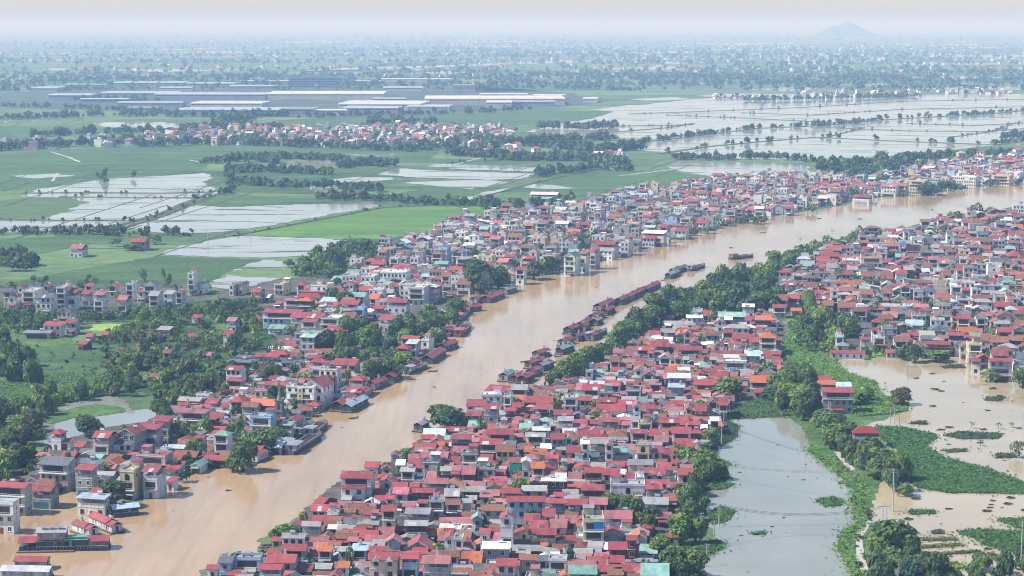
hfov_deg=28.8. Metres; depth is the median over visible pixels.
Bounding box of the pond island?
[43,404,125,423]
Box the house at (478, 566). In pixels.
[473,563,486,569]
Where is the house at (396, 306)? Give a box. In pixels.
[386,297,410,315]
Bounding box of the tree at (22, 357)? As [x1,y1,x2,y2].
[5,348,26,365]
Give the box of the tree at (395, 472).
[389,469,400,475]
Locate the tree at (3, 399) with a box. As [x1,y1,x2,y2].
[0,396,8,411]
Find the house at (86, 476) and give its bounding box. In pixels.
[73,464,98,495]
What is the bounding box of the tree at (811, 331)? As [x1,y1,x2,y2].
[801,323,819,341]
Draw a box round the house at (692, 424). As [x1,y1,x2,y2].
[680,421,700,437]
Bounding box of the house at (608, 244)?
[593,241,618,257]
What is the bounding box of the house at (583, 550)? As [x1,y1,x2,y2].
[563,548,592,554]
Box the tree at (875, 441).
[864,436,884,447]
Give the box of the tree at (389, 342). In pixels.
[381,336,398,351]
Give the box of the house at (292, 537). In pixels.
[280,530,306,543]
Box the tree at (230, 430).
[224,427,238,435]
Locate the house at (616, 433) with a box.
[606,430,626,436]
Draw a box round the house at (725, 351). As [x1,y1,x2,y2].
[716,348,741,354]
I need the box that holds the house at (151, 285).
[143,280,159,301]
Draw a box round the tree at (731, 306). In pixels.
[722,302,738,311]
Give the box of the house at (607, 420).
[598,414,619,429]
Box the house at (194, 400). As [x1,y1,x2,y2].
[177,396,202,405]
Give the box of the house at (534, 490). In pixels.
[521,485,546,495]
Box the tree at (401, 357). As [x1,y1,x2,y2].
[393,351,412,363]
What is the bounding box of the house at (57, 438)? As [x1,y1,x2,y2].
[48,429,67,449]
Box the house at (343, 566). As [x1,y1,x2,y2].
[337,561,351,575]
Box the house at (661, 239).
[642,230,666,246]
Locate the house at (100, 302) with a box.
[93,289,107,313]
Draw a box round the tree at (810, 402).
[795,387,823,420]
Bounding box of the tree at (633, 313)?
[624,306,646,331]
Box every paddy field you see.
[0,125,157,135]
[0,144,440,189]
[0,234,121,254]
[0,256,258,287]
[34,341,125,368]
[43,77,239,84]
[89,32,189,32]
[130,332,185,351]
[132,369,149,382]
[151,314,209,320]
[153,59,270,62]
[191,30,335,30]
[199,196,350,206]
[218,36,304,36]
[219,173,343,193]
[233,70,367,71]
[245,206,499,239]
[272,111,612,125]
[306,69,418,73]
[323,65,494,69]
[343,47,562,48]
[360,42,527,42]
[365,52,473,54]
[373,186,503,202]
[395,70,545,72]
[403,41,595,41]
[476,83,626,91]
[532,39,671,39]
[535,170,704,197]
[550,71,682,73]
[581,60,765,63]
[583,44,682,44]
[699,35,797,36]
[704,68,1022,79]
[810,51,1021,53]
[836,57,961,60]
[852,62,896,64]
[888,47,1022,49]
[932,79,1022,81]
[953,51,1020,51]
[979,45,1023,46]
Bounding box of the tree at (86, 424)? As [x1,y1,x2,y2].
[75,414,104,436]
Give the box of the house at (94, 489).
[89,487,102,492]
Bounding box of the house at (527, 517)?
[523,513,540,527]
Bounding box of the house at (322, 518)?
[312,515,334,524]
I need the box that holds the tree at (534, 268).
[526,260,541,278]
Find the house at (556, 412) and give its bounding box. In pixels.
[553,409,572,422]
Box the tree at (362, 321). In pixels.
[355,315,370,327]
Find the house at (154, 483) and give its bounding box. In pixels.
[141,464,166,498]
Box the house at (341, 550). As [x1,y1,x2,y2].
[337,546,350,560]
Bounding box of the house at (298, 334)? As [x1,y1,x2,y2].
[294,327,324,348]
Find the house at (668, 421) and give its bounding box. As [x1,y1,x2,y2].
[659,417,679,434]
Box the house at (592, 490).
[581,484,604,497]
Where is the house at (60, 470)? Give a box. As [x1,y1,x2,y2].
[37,456,81,492]
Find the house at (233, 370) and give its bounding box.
[225,365,246,383]
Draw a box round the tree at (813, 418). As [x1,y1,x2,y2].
[809,408,826,423]
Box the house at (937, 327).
[927,322,948,335]
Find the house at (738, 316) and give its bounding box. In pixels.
[717,309,745,323]
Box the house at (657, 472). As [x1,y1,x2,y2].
[643,463,665,490]
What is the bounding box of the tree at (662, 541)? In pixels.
[648,531,672,555]
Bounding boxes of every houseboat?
[69,516,100,534]
[87,511,124,534]
[109,500,139,517]
[252,449,269,463]
[264,439,279,455]
[279,435,295,452]
[329,392,357,411]
[339,394,369,412]
[360,382,374,396]
[367,374,388,390]
[384,368,402,383]
[401,358,420,370]
[412,416,430,432]
[420,346,446,363]
[436,339,458,351]
[445,318,459,336]
[453,322,471,336]
[465,302,482,311]
[469,294,482,303]
[481,289,505,302]
[497,368,515,381]
[501,283,518,294]
[508,370,522,383]
[516,371,534,383]
[522,355,545,368]
[525,365,542,376]
[530,345,551,358]
[536,357,554,371]
[554,341,574,354]
[556,335,574,346]
[562,322,580,334]
[571,330,584,341]
[575,316,591,325]
[579,321,590,331]
[585,329,601,340]
[588,310,604,318]
[590,315,603,325]
[592,296,615,310]
[599,304,615,315]
[615,293,628,304]
[625,290,638,301]
[632,286,645,297]
[644,280,660,292]
[664,268,680,278]
[669,264,686,272]
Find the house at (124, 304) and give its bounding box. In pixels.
[117,295,131,316]
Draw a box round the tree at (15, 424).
[10,418,24,428]
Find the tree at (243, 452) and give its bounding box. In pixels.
[229,438,258,470]
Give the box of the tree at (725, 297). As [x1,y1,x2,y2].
[713,289,736,309]
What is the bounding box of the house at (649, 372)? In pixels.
[643,367,655,380]
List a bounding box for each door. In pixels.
[33,502,47,508]
[62,444,66,449]
[78,490,88,494]
[464,493,480,499]
[654,520,668,526]
[992,377,1008,381]
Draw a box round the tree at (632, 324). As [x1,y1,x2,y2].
[624,319,636,334]
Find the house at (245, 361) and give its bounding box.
[226,357,257,370]
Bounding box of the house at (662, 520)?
[652,512,671,527]
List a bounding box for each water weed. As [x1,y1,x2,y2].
[675,533,738,555]
[702,504,738,524]
[704,480,740,491]
[715,473,743,481]
[717,458,741,466]
[719,420,743,445]
[722,397,795,420]
[746,529,786,536]
[780,322,929,417]
[796,444,878,575]
[810,495,848,507]
[866,423,1023,496]
[898,508,943,517]
[905,420,930,424]
[919,533,958,543]
[920,547,984,556]
[921,539,975,549]
[927,523,956,535]
[932,430,1004,441]
[940,362,969,368]
[941,446,978,453]
[949,558,966,569]
[951,525,1023,554]
[982,395,1012,401]
[983,551,998,562]
[987,515,1023,529]
[988,451,1016,458]
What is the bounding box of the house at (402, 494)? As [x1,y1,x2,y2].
[392,487,410,508]
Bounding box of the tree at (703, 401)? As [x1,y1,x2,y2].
[694,399,710,415]
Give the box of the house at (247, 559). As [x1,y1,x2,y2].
[233,551,262,575]
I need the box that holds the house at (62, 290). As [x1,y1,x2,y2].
[55,280,72,309]
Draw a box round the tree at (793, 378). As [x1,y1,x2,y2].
[781,372,798,383]
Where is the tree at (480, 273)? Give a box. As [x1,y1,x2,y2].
[462,258,500,291]
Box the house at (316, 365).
[310,358,329,377]
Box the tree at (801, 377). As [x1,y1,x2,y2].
[790,370,805,382]
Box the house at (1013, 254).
[1006,250,1022,259]
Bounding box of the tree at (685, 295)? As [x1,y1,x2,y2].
[678,291,693,301]
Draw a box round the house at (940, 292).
[935,290,946,293]
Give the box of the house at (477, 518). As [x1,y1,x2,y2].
[471,512,483,530]
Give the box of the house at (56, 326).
[42,319,64,336]
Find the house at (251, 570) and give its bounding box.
[236,567,256,575]
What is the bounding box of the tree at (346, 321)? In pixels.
[337,314,356,329]
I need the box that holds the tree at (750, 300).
[735,296,757,312]
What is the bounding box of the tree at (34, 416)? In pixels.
[26,408,44,430]
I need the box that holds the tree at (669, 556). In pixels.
[658,549,678,572]
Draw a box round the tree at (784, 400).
[776,388,791,409]
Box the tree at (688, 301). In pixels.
[685,299,693,306]
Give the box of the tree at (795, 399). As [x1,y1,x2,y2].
[788,387,805,408]
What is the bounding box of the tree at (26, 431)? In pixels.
[15,423,37,442]
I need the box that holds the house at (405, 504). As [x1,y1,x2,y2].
[402,501,416,511]
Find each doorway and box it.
[0,488,20,495]
[23,293,32,296]
[24,298,32,302]
[43,465,62,472]
[95,447,105,453]
[140,457,160,464]
[145,287,153,290]
[145,482,154,488]
[146,438,153,443]
[183,414,201,419]
[216,436,225,442]
[216,445,225,451]
[229,382,239,385]
[237,561,256,568]
[238,363,250,367]
[253,419,267,425]
[261,406,270,411]
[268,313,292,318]
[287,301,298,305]
[287,551,300,558]
[290,394,309,398]
[303,323,312,326]
[313,370,318,375]
[320,552,328,558]
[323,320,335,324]
[345,479,366,485]
[354,551,363,558]
[384,512,393,518]
[391,279,401,282]
[403,473,411,478]
[404,570,414,575]
[409,526,423,533]
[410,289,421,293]
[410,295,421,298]
[431,503,440,509]
[448,505,457,511]
[464,456,474,461]
[464,475,471,479]
[484,445,495,451]
[491,435,509,440]
[513,390,523,394]
[529,437,541,443]
[534,469,541,474]
[551,563,563,570]
[565,257,572,260]
[565,267,572,270]
[566,400,574,404]
[566,524,573,530]
[585,391,596,395]
[585,491,600,497]
[586,523,593,530]
[586,533,600,539]
[588,474,598,479]
[633,434,644,439]
[639,351,647,355]
[662,423,675,427]
[675,434,687,437]
[682,351,698,355]
[697,385,711,389]
[720,406,725,411]
[727,364,742,368]
[753,383,765,387]
[762,339,773,343]
[762,345,773,349]
[788,299,796,303]
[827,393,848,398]
[864,259,878,262]
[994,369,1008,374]
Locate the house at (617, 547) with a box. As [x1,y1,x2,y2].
[608,541,638,558]
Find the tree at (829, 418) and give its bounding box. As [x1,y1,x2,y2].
[818,411,842,432]
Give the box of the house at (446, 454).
[424,451,449,458]
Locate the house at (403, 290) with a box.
[400,278,432,298]
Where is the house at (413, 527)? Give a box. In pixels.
[404,520,428,534]
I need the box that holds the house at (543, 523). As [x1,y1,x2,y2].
[530,520,547,527]
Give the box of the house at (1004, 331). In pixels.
[995,327,1013,337]
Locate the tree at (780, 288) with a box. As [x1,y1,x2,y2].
[771,286,783,293]
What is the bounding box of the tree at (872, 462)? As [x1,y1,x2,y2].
[865,458,881,478]
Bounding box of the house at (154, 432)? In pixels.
[141,419,163,448]
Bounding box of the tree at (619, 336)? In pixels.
[605,320,632,348]
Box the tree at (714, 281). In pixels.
[709,277,724,287]
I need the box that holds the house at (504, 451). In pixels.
[495,442,516,464]
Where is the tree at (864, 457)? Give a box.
[858,451,878,468]
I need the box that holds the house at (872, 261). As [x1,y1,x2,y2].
[860,251,881,270]
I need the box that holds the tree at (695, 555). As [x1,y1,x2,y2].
[686,547,710,568]
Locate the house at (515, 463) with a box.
[508,457,523,477]
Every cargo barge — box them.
[284,427,321,454]
[293,420,314,437]
[302,419,327,435]
[404,362,427,374]
[458,307,469,321]
[584,324,606,339]
[686,263,704,270]
[728,253,752,259]
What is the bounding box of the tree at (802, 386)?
[796,384,811,390]
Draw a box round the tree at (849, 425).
[842,421,857,437]
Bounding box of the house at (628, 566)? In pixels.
[622,560,640,575]
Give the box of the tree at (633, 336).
[622,322,637,338]
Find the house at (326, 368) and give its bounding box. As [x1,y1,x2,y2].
[319,361,341,391]
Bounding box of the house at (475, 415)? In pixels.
[465,410,482,419]
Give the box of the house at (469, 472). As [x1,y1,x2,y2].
[461,463,477,480]
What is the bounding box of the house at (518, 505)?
[506,496,545,528]
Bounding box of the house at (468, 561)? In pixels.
[452,559,470,566]
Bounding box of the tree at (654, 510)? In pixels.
[647,504,661,523]
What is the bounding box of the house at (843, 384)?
[835,382,851,386]
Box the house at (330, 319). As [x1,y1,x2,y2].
[320,313,347,328]
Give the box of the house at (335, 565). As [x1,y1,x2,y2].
[333,561,337,568]
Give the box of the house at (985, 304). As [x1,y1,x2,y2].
[972,298,992,311]
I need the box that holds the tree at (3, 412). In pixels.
[0,405,9,420]
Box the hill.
[808,21,886,36]
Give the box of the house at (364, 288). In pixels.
[358,286,374,292]
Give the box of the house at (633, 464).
[628,459,652,471]
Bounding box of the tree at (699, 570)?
[694,564,707,575]
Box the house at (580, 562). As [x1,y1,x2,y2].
[567,559,596,565]
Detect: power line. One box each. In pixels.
[719,504,882,515]
[720,463,893,472]
[722,423,888,469]
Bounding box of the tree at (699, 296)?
[694,294,708,302]
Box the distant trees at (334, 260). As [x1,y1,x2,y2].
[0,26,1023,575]
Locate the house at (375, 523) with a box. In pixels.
[357,516,379,529]
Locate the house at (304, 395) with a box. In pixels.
[286,378,316,408]
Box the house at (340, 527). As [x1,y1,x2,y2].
[337,525,356,529]
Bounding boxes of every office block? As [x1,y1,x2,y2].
[289,76,341,86]
[452,81,474,91]
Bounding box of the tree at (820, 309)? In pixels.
[813,306,827,314]
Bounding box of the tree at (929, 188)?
[916,182,941,194]
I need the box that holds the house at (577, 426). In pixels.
[556,424,586,432]
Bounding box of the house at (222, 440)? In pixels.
[213,430,232,454]
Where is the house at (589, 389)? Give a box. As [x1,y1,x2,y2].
[582,382,600,395]
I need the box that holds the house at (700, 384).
[693,379,716,395]
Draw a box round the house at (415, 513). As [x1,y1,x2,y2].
[404,507,430,522]
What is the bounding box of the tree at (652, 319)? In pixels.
[644,311,658,327]
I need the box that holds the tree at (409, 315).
[404,312,415,319]
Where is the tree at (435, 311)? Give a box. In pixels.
[428,309,444,315]
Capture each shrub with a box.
[0,327,11,340]
[0,340,16,353]
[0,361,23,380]
[7,354,22,368]
[20,345,36,359]
[22,356,43,383]
[37,392,54,414]
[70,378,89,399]
[103,373,119,392]
[275,523,290,536]
[674,483,685,493]
[676,488,697,502]
[679,491,697,510]
[685,480,702,500]
[692,455,708,469]
[697,443,710,449]
[698,459,719,480]
[703,452,715,461]
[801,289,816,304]
[965,561,985,575]
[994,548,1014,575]
[1012,541,1023,558]
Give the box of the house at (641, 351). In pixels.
[635,346,653,357]
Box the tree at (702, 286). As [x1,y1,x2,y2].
[695,279,712,294]
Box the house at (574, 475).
[568,472,582,478]
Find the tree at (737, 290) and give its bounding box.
[726,281,749,303]
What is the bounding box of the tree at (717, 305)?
[708,298,726,314]
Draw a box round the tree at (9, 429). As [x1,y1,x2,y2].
[0,426,17,435]
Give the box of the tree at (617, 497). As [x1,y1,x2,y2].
[602,493,627,504]
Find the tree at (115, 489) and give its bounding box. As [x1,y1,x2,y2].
[98,479,128,504]
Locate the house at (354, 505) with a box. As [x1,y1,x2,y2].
[344,503,367,514]
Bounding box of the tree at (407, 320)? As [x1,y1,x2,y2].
[403,317,413,326]
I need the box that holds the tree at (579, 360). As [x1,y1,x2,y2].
[568,352,588,376]
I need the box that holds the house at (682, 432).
[671,423,691,444]
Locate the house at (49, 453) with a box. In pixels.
[35,449,53,467]
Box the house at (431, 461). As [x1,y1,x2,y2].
[422,451,440,477]
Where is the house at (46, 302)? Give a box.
[35,293,57,314]
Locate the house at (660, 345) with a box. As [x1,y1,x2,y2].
[651,340,668,351]
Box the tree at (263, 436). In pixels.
[247,427,277,447]
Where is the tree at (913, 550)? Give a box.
[901,544,921,555]
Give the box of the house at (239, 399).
[228,395,250,414]
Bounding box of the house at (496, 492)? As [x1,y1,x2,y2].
[481,489,500,497]
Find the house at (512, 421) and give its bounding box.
[496,420,518,423]
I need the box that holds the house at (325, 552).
[317,544,334,562]
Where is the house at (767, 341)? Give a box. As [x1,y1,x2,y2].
[759,333,776,350]
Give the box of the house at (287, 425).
[279,421,294,436]
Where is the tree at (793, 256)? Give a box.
[783,253,796,264]
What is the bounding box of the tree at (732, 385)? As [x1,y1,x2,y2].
[709,377,744,396]
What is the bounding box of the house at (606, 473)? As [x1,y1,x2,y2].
[602,468,618,482]
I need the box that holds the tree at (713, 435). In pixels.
[704,428,720,447]
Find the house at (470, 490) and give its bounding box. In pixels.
[460,486,486,499]
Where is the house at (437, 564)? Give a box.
[421,550,451,575]
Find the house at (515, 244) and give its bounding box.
[511,241,523,253]
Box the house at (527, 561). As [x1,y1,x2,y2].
[518,554,537,575]
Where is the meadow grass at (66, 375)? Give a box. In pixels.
[0,371,102,402]
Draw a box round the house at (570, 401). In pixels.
[564,393,576,415]
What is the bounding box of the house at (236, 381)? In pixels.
[225,375,246,386]
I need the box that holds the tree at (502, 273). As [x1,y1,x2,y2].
[494,268,508,290]
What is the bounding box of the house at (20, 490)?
[0,479,32,515]
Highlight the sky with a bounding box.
[0,0,1023,29]
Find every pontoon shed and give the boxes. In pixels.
[0,565,54,575]
[12,555,50,565]
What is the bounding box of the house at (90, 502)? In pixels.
[76,490,110,516]
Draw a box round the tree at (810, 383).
[803,377,818,389]
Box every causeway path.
[834,451,854,469]
[855,520,870,569]
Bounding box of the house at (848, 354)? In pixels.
[830,350,864,359]
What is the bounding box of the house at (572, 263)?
[563,251,581,275]
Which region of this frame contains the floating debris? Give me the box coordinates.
[208,209,1023,571]
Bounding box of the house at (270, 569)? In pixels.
[257,564,283,575]
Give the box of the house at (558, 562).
[548,554,566,572]
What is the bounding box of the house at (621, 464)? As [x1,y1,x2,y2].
[607,461,624,467]
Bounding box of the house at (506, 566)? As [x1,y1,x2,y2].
[495,558,517,575]
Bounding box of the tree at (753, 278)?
[749,273,773,284]
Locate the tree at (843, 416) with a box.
[834,412,846,420]
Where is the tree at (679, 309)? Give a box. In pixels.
[666,299,689,320]
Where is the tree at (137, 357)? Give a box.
[131,351,146,369]
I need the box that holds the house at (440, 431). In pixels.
[423,428,446,435]
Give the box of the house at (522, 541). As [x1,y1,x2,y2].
[513,539,530,552]
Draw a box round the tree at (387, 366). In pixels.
[378,356,398,373]
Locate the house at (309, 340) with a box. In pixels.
[300,330,317,355]
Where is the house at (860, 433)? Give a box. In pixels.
[850,426,881,440]
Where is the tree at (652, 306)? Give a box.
[643,303,666,320]
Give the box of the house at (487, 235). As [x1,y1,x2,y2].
[477,232,493,240]
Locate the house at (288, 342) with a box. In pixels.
[276,338,295,348]
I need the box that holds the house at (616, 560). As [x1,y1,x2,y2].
[603,555,624,568]
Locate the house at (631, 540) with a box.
[626,535,637,559]
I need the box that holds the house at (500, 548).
[481,538,510,562]
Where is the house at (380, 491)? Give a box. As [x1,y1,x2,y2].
[373,488,392,495]
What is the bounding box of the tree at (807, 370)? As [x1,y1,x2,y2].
[795,362,818,380]
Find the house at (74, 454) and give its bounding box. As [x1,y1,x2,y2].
[60,451,81,457]
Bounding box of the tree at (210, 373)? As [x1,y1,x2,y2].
[200,368,216,386]
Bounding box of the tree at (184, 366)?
[175,357,195,376]
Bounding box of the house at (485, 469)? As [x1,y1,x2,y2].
[477,458,495,477]
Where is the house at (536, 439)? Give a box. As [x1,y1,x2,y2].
[525,432,546,447]
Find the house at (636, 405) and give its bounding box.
[632,400,641,418]
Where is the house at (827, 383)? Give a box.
[817,380,835,386]
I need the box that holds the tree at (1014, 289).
[1011,286,1023,292]
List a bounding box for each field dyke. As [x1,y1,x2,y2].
[0,219,122,220]
[6,177,93,205]
[14,194,153,238]
[21,192,207,193]
[36,236,156,239]
[47,166,114,187]
[58,196,207,197]
[79,187,154,188]
[82,227,224,237]
[88,247,197,248]
[93,225,141,240]
[109,205,166,223]
[121,190,217,225]
[124,193,220,227]
[140,181,222,207]
[156,229,238,255]
[157,185,274,222]
[215,221,285,223]
[233,175,566,235]
[278,202,386,203]
[325,166,398,189]
[447,159,517,162]
[494,174,536,187]
[569,124,693,127]
[589,123,694,133]
[627,166,687,185]
[632,99,1017,113]
[647,110,1022,141]
[662,137,1023,153]
[674,115,832,122]
[755,106,1023,114]
[832,127,1023,131]
[906,123,1018,125]
[953,123,1014,136]
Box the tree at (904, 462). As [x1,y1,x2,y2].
[890,451,914,475]
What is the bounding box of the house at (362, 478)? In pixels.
[340,470,375,500]
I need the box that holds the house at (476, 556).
[471,551,482,564]
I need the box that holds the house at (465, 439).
[450,431,472,450]
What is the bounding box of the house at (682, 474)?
[676,469,693,484]
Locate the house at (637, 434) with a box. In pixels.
[630,429,647,446]
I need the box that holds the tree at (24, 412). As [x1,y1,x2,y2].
[22,409,28,420]
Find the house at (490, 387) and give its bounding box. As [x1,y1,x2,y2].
[484,384,509,396]
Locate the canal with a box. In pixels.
[119,192,216,225]
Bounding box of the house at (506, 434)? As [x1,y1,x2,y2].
[486,429,514,440]
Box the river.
[0,183,1023,575]
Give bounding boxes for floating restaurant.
[16,525,110,552]
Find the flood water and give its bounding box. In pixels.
[838,356,1023,575]
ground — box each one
[0,30,1023,572]
[0,81,601,116]
[0,283,213,306]
[0,298,248,321]
[0,316,72,356]
[2,412,36,470]
[10,155,1022,497]
[33,47,190,48]
[57,373,138,405]
[97,306,275,405]
[99,37,229,37]
[174,357,213,379]
[200,317,788,575]
[214,318,248,330]
[266,48,332,50]
[291,249,377,278]
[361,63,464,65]
[535,42,665,43]
[627,33,817,33]
[632,51,747,51]
[664,70,747,73]
[668,80,786,83]
[760,413,880,575]
[775,210,1023,359]
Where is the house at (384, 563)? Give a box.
[367,551,400,575]
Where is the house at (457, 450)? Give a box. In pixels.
[452,446,468,455]
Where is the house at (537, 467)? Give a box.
[531,461,544,477]
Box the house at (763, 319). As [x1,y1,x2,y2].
[754,313,771,326]
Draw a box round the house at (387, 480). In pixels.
[378,473,397,488]
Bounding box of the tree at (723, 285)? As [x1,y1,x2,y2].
[716,280,732,290]
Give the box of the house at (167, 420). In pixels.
[150,415,173,443]
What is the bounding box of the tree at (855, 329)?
[840,323,862,334]
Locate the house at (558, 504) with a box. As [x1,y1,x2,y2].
[547,495,566,518]
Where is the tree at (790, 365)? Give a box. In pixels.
[777,362,798,373]
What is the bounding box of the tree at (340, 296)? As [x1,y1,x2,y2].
[335,292,356,305]
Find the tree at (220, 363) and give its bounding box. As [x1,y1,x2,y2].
[211,358,226,369]
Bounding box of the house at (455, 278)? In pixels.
[450,273,467,290]
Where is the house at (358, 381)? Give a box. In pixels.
[349,376,367,386]
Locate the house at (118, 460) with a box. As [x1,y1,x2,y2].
[108,456,125,463]
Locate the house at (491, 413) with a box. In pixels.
[483,401,499,422]
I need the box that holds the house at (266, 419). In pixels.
[249,407,276,430]
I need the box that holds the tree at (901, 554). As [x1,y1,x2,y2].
[895,551,905,568]
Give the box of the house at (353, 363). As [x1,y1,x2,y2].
[331,357,361,373]
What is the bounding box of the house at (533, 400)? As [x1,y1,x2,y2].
[523,393,553,406]
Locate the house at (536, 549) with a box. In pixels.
[512,545,543,554]
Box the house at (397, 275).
[379,266,411,282]
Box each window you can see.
[285,564,289,569]
[482,535,486,540]
[487,550,491,555]
[499,567,503,572]
[500,550,504,555]
[504,519,508,524]
[508,567,512,572]
[525,561,529,566]
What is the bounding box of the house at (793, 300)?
[783,293,799,308]
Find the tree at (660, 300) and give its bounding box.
[642,292,669,314]
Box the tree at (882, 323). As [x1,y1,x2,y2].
[877,321,897,332]
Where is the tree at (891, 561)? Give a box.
[886,556,894,565]
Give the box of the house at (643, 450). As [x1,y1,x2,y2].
[636,440,651,458]
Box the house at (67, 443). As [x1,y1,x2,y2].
[47,438,74,449]
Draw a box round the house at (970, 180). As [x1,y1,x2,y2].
[952,173,979,186]
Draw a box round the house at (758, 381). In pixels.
[749,375,768,394]
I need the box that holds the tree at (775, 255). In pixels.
[765,250,781,264]
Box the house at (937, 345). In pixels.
[924,341,950,356]
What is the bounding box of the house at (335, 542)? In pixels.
[324,540,343,545]
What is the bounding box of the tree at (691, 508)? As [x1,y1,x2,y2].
[683,500,700,518]
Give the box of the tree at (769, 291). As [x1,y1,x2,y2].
[764,289,778,298]
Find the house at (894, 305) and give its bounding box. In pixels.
[880,300,909,310]
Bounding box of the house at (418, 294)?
[408,284,430,304]
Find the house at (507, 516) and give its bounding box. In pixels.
[499,508,515,552]
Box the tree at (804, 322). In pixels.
[797,316,814,329]
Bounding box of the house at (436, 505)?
[429,493,443,521]
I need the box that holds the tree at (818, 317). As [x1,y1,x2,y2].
[808,311,825,325]
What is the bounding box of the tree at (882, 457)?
[874,452,891,469]
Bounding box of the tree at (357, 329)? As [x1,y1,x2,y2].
[349,326,361,338]
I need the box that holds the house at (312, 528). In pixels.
[301,521,321,543]
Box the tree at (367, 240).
[342,238,372,248]
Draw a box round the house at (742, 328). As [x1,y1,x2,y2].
[724,324,749,333]
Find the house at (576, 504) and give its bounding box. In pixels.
[567,498,587,515]
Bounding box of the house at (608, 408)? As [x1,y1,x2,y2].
[596,404,625,412]
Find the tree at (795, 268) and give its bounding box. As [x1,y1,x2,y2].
[791,265,808,272]
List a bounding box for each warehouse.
[31,86,67,91]
[48,93,97,98]
[64,84,108,87]
[80,98,130,102]
[101,91,181,96]
[113,81,189,85]
[117,101,185,106]
[127,106,162,111]
[154,92,267,99]
[160,87,193,90]
[178,107,285,115]
[186,82,238,86]
[190,101,271,106]
[229,85,279,89]
[240,80,288,83]
[267,91,386,99]
[284,107,320,114]
[314,109,347,114]
[338,100,429,110]
[342,105,403,113]
[355,80,384,83]
[373,97,405,99]
[381,78,450,81]
[383,86,422,90]
[407,104,452,110]
[424,95,564,104]
[480,93,527,94]
[486,100,512,107]
[512,100,554,105]
[533,94,564,96]
[583,97,598,102]
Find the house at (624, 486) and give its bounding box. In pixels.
[610,473,644,496]
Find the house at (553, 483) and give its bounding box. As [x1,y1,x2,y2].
[540,474,566,493]
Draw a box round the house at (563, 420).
[557,414,573,426]
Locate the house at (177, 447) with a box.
[162,444,185,451]
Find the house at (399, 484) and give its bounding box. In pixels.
[391,482,408,487]
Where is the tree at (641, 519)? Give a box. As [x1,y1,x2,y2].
[632,511,655,532]
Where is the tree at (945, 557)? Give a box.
[934,551,949,563]
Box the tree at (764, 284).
[753,280,770,289]
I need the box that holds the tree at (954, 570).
[944,561,962,575]
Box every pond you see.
[26,396,155,445]
[83,323,120,330]
[703,417,859,575]
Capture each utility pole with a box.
[891,469,896,511]
[1019,521,1023,569]
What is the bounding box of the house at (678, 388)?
[668,380,684,395]
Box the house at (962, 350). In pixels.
[959,340,967,358]
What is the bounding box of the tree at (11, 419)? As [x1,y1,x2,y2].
[5,414,31,426]
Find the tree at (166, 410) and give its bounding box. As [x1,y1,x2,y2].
[156,406,173,414]
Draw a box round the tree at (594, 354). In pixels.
[578,345,604,363]
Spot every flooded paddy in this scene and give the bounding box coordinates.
[0,121,37,122]
[0,220,120,231]
[3,59,74,61]
[16,174,73,177]
[21,173,216,219]
[24,52,79,53]
[44,68,70,70]
[91,122,184,127]
[111,69,217,71]
[130,202,378,233]
[145,48,193,49]
[164,236,344,257]
[173,51,252,52]
[179,56,235,56]
[210,275,279,288]
[234,260,296,270]
[257,160,404,163]
[280,41,348,43]
[299,185,336,189]
[305,59,636,70]
[320,177,392,183]
[323,51,385,51]
[335,45,409,45]
[342,153,403,156]
[376,168,532,179]
[406,50,505,52]
[407,180,506,188]
[418,71,468,73]
[428,164,556,171]
[446,41,516,42]
[460,188,508,199]
[524,184,570,188]
[525,122,663,133]
[538,94,1023,158]
[580,114,711,124]
[593,105,669,111]
[600,66,727,69]
[630,61,704,63]
[631,51,693,53]
[633,97,686,100]
[638,109,810,120]
[639,117,1023,158]
[665,161,810,175]
[683,101,829,110]
[688,43,783,44]
[698,81,755,83]
[702,93,796,96]
[707,49,772,49]
[748,53,850,54]
[748,87,828,90]
[777,59,822,63]
[828,83,902,85]
[834,106,1023,115]
[847,95,1023,103]
[873,76,1002,78]
[895,53,962,53]
[896,62,993,65]
[910,85,1021,89]
[911,54,1023,56]
[943,41,979,41]
[978,57,1015,58]
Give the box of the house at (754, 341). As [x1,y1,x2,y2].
[749,337,781,349]
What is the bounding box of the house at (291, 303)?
[283,296,303,308]
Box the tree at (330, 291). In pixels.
[324,286,338,296]
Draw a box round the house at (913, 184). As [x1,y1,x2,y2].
[909,178,929,194]
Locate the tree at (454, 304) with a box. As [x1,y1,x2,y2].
[443,298,463,311]
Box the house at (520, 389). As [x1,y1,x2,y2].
[510,381,528,398]
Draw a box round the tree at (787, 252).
[781,250,793,257]
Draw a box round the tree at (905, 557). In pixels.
[897,555,916,568]
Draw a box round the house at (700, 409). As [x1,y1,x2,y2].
[694,403,706,416]
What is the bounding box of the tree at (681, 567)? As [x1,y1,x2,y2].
[669,557,700,575]
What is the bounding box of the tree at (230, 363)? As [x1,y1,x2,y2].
[224,360,238,367]
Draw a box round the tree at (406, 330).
[396,327,413,340]
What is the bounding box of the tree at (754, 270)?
[751,268,759,273]
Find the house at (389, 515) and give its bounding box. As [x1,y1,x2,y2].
[380,505,398,532]
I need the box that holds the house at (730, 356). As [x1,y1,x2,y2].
[723,354,738,357]
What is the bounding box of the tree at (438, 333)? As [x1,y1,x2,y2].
[424,327,445,346]
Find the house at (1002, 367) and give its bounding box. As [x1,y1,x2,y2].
[988,358,1012,381]
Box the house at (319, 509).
[310,504,341,515]
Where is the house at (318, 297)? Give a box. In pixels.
[294,293,323,302]
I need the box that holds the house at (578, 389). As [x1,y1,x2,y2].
[575,383,582,394]
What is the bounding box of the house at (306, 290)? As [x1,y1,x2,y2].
[302,288,326,294]
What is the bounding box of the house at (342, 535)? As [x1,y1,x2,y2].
[337,532,358,545]
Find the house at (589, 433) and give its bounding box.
[577,430,599,444]
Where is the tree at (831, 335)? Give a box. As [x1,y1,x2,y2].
[827,326,845,341]

